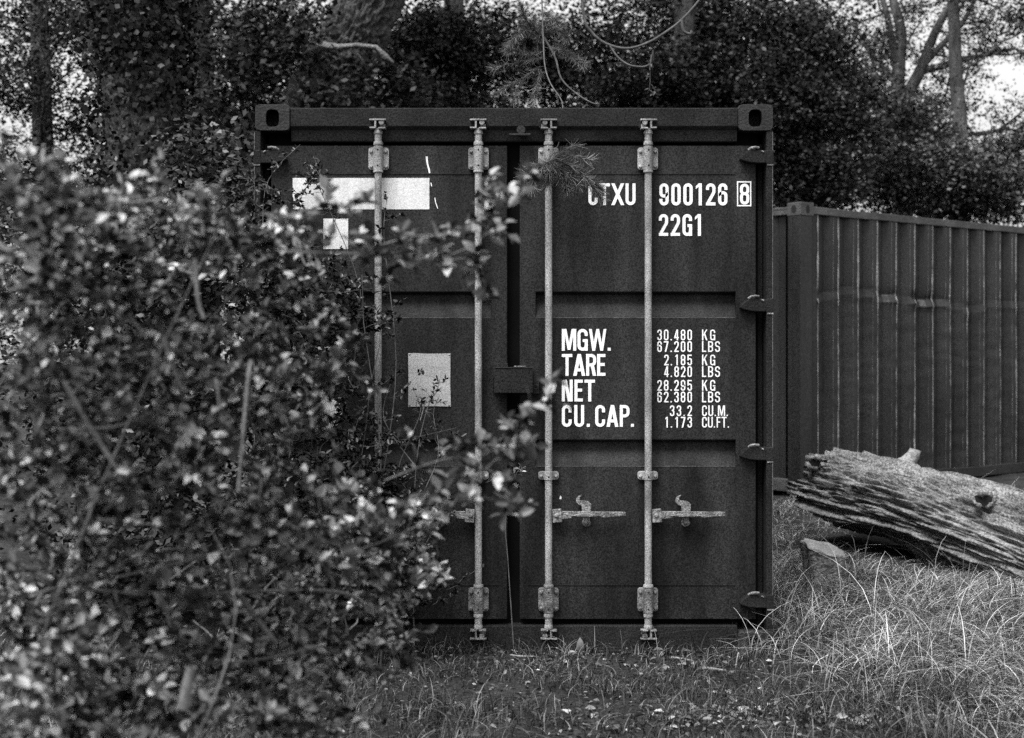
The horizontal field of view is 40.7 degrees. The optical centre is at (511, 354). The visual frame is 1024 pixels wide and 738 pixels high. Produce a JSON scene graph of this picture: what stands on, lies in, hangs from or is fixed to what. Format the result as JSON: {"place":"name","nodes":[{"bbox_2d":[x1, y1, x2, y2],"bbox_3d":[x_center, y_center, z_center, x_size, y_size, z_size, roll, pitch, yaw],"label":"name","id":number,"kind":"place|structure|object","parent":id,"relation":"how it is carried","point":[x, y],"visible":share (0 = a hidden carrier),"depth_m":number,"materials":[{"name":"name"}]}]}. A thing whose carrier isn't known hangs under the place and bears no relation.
{"place":"outdoors","nodes":[
{"label":"outdoors","id":0,"kind":"place"},
{"bbox_2d":[0,363,1023,737],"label":"ground","id":1,"kind":"structure","parent":0,"point":[882,549],"depth_m":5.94,"materials":[{"name":"grey plant"}]},
{"bbox_2d":[0,0,108,474],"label":"leafy tree","id":2,"kind":"object","parent":1,"relation":"on","point":[41,90],"visible":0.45,"depth_m":15.05,"materials":[{"name":"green plant"}]},
{"bbox_2d":[0,104,253,634],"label":"hedge bush","id":3,"kind":"object","parent":1,"relation":"on","point":[208,169],"visible":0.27,"depth_m":7.48,"materials":[{"name":"grey plant"}]},
{"bbox_2d":[67,0,222,546],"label":"ivy tree","id":4,"kind":"object","parent":1,"relation":"on","point":[144,48],"visible":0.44,"depth_m":9.66,"materials":[{"name":"black plant"}]},
{"bbox_2d":[58,0,330,459],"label":"leafy tree","id":5,"kind":"object","parent":1,"relation":"on","point":[220,113],"visible":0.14,"depth_m":16.98,"materials":[{"name":"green plant"}]},
{"bbox_2d":[0,477,454,737],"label":"bramble bush","id":6,"kind":"object","parent":1,"relation":"on","point":[92,707],"visible":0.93,"depth_m":3.05,"materials":[{"name":"grey plant"}]},
{"bbox_2d":[0,126,573,737],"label":"thorn bush","id":7,"kind":"object","parent":1,"relation":"on","point":[56,244],"visible":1,"depth_m":2.91,"materials":[{"name":"grey plant"}]},
{"bbox_2d":[188,0,455,486],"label":"oak tree","id":8,"kind":"object","parent":1,"relation":"on","point":[340,59],"visible":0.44,"depth_m":14.22,"materials":[{"name":"black plant"}]},
{"bbox_2d":[486,0,610,206],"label":"pine branch","id":9,"kind":"object","parent":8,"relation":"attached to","point":[556,163],"visible":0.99,"depth_m":6.91,"materials":[{"name":"grey plant"}]},
{"bbox_2d":[581,0,699,97],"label":"bare branch","id":10,"kind":"object","parent":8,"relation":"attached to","point":[649,88],"visible":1,"depth_m":8.69,"materials":[{"name":"grey plant"}]},
{"bbox_2d":[180,146,483,665],"bbox_3d":[-0.802,0.216,6.177,1.355,2.379,0.791,0,0,-22],"label":"bramble bush","id":11,"kind":"object","parent":1,"relation":"on","point":[338,419],"visible":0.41,"depth_m":6.16,"materials":[{"name":"grey plant"}]},
{"bbox_2d":[381,368,499,645],"bbox_3d":[-0.333,0.684,6.295,0.561,1.246,0.249,0,0,0],"label":"sapling","id":12,"kind":"object","parent":1,"relation":"on","point":[424,401],"visible":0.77,"depth_m":6.30,"materials":[{"name":"grey plant"}]},
{"bbox_2d":[0,639,998,737],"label":"weed cover","id":13,"kind":"object","parent":1,"relation":"on","point":[552,687],"visible":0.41,"depth_m":5.64,"materials":[{"name":"grey plant"}]},
{"bbox_2d":[358,0,654,107],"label":"leafy tree","id":14,"kind":"object","parent":1,"relation":"on","point":[456,46],"visible":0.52,"depth_m":16.60,"materials":[{"name":"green plant"}]},
{"bbox_2d":[0,0,1023,370],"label":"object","id":15,"kind":"object","parent":1,"relation":"on","point":[840,2],"visible":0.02,"depth_m":26.43,"materials":[{"name":"grey plant"}]},
{"bbox_2d":[253,104,773,654],"bbox_3d":[0.007,0.120,9.441,2.447,2.596,6.038,0,0,0],"label":"shipping container","id":16,"kind":"object","parent":1,"relation":"on","point":[641,304],"visible":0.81,"depth_m":6.54,"materials":[{"name":"metal"}]},
{"bbox_2d":[253,146,506,618],"bbox_3d":[-0.619,0.131,6.538,1.194,2.240,0.108,0,0,0],"label":"door","id":17,"kind":"structure","parent":16,"relation":"in","point":[436,333],"depth_m":6.54,"materials":[{"name":"paint"}]},
{"bbox_2d":[520,146,773,618],"bbox_3d":[0.634,0.131,6.538,1.194,2.240,0.108,0,0,0],"label":"door","id":18,"kind":"structure","parent":16,"relation":"in","point":[705,305],"depth_m":6.54,"materials":[{"name":"paint"}]},
{"bbox_2d":[505,463,526,648],"bbox_3d":[0.020,0.932,6.423,0.106,0.853,0.092,0,0,0],"label":"dry stalk","id":19,"kind":"object","parent":1,"relation":"on","point":[521,469],"visible":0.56,"depth_m":6.39,"materials":[{"name":"grey plant"}]},
{"bbox_2d":[510,654,538,656],"bbox_3d":[0.057,1.372,6.292,0.132,0.013,0.011,0,0,8],"label":"dead stick","id":20,"kind":"object","parent":1,"relation":"on","point":[520,655],"visible":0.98,"depth_m":6.29,"materials":[{"name":"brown wood"}]},
{"bbox_2d":[576,638,583,653],"bbox_3d":[0.314,1.337,6.335,0.026,0.077,0.033,0,0,35],"label":"dead leaf","id":21,"kind":"object","parent":1,"relation":"on","point":[580,643],"visible":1,"depth_m":6.34,"materials":[{"name":"grey plant"}]},
{"bbox_2d":[273,636,1014,737],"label":"leaf litter","id":22,"kind":"object","parent":1,"relation":"on","point":[704,723],"visible":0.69,"depth_m":5.20,"materials":[{"name":"grey plant"}]},
{"bbox_2d":[498,0,899,214],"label":"leafy tree","id":23,"kind":"object","parent":1,"relation":"on","point":[681,59],"visible":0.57,"depth_m":15.99,"materials":[{"name":"black plant"}]},
{"bbox_2d":[702,667,725,670],"bbox_3d":[0.883,1.375,6.040,0.103,0.016,0.016,0,0,10],"label":"dead stick","id":24,"kind":"object","parent":1,"relation":"on","point":[710,669],"visible":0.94,"depth_m":6.04,"materials":[{"name":"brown wood"}]},
{"bbox_2d":[797,538,846,590],"bbox_3d":[1.804,1.209,7.936,0.328,0.275,0.349,0,0,-45],"label":"tree stump","id":25,"kind":"object","parent":1,"relation":"on","point":[822,554],"visible":0.75,"depth_m":7.86,"materials":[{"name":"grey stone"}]},
{"bbox_2d":[688,0,987,216],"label":"leafy tree","id":26,"kind":"object","parent":1,"relation":"on","point":[816,165],"visible":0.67,"depth_m":16.15,"materials":[{"name":"black plant"}]},
{"bbox_2d":[773,202,1023,494],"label":"shipping container","id":27,"kind":"object","parent":1,"relation":"on","point":[896,336],"visible":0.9,"depth_m":13.11,"materials":[{"name":"metal"}]},
{"bbox_2d":[785,447,1023,584],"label":"fallen log","id":28,"kind":"object","parent":1,"relation":"on","point":[906,498],"visible":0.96,"depth_m":8.48,"materials":[{"name":"grey wood"}]},
{"bbox_2d":[825,0,1023,216],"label":"forked tree","id":29,"kind":"object","parent":1,"relation":"on","point":[921,65],"visible":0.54,"depth_m":19.95,"materials":[{"name":"grey plant"}]},
{"bbox_2d":[843,0,1023,226],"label":"leafy tree","id":30,"kind":"object","parent":1,"relation":"on","point":[959,190],"visible":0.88,"depth_m":17.86,"materials":[{"name":"black plant"}]},
{"bbox_2d":[0,0,1023,362],"label":"sky","id":31,"kind":"structure","parent":0,"point":[1004,72],"materials":[{"name":"white"}]},
{"bbox_2d":[640,470,1023,737],"bbox_3d":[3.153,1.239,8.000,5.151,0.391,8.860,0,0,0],"label":"tall grass","id":32,"kind":"structure","parent":0,"point":[968,591],"depth_m":6.53,"materials":[{"name":"grey plant"}]}
]}

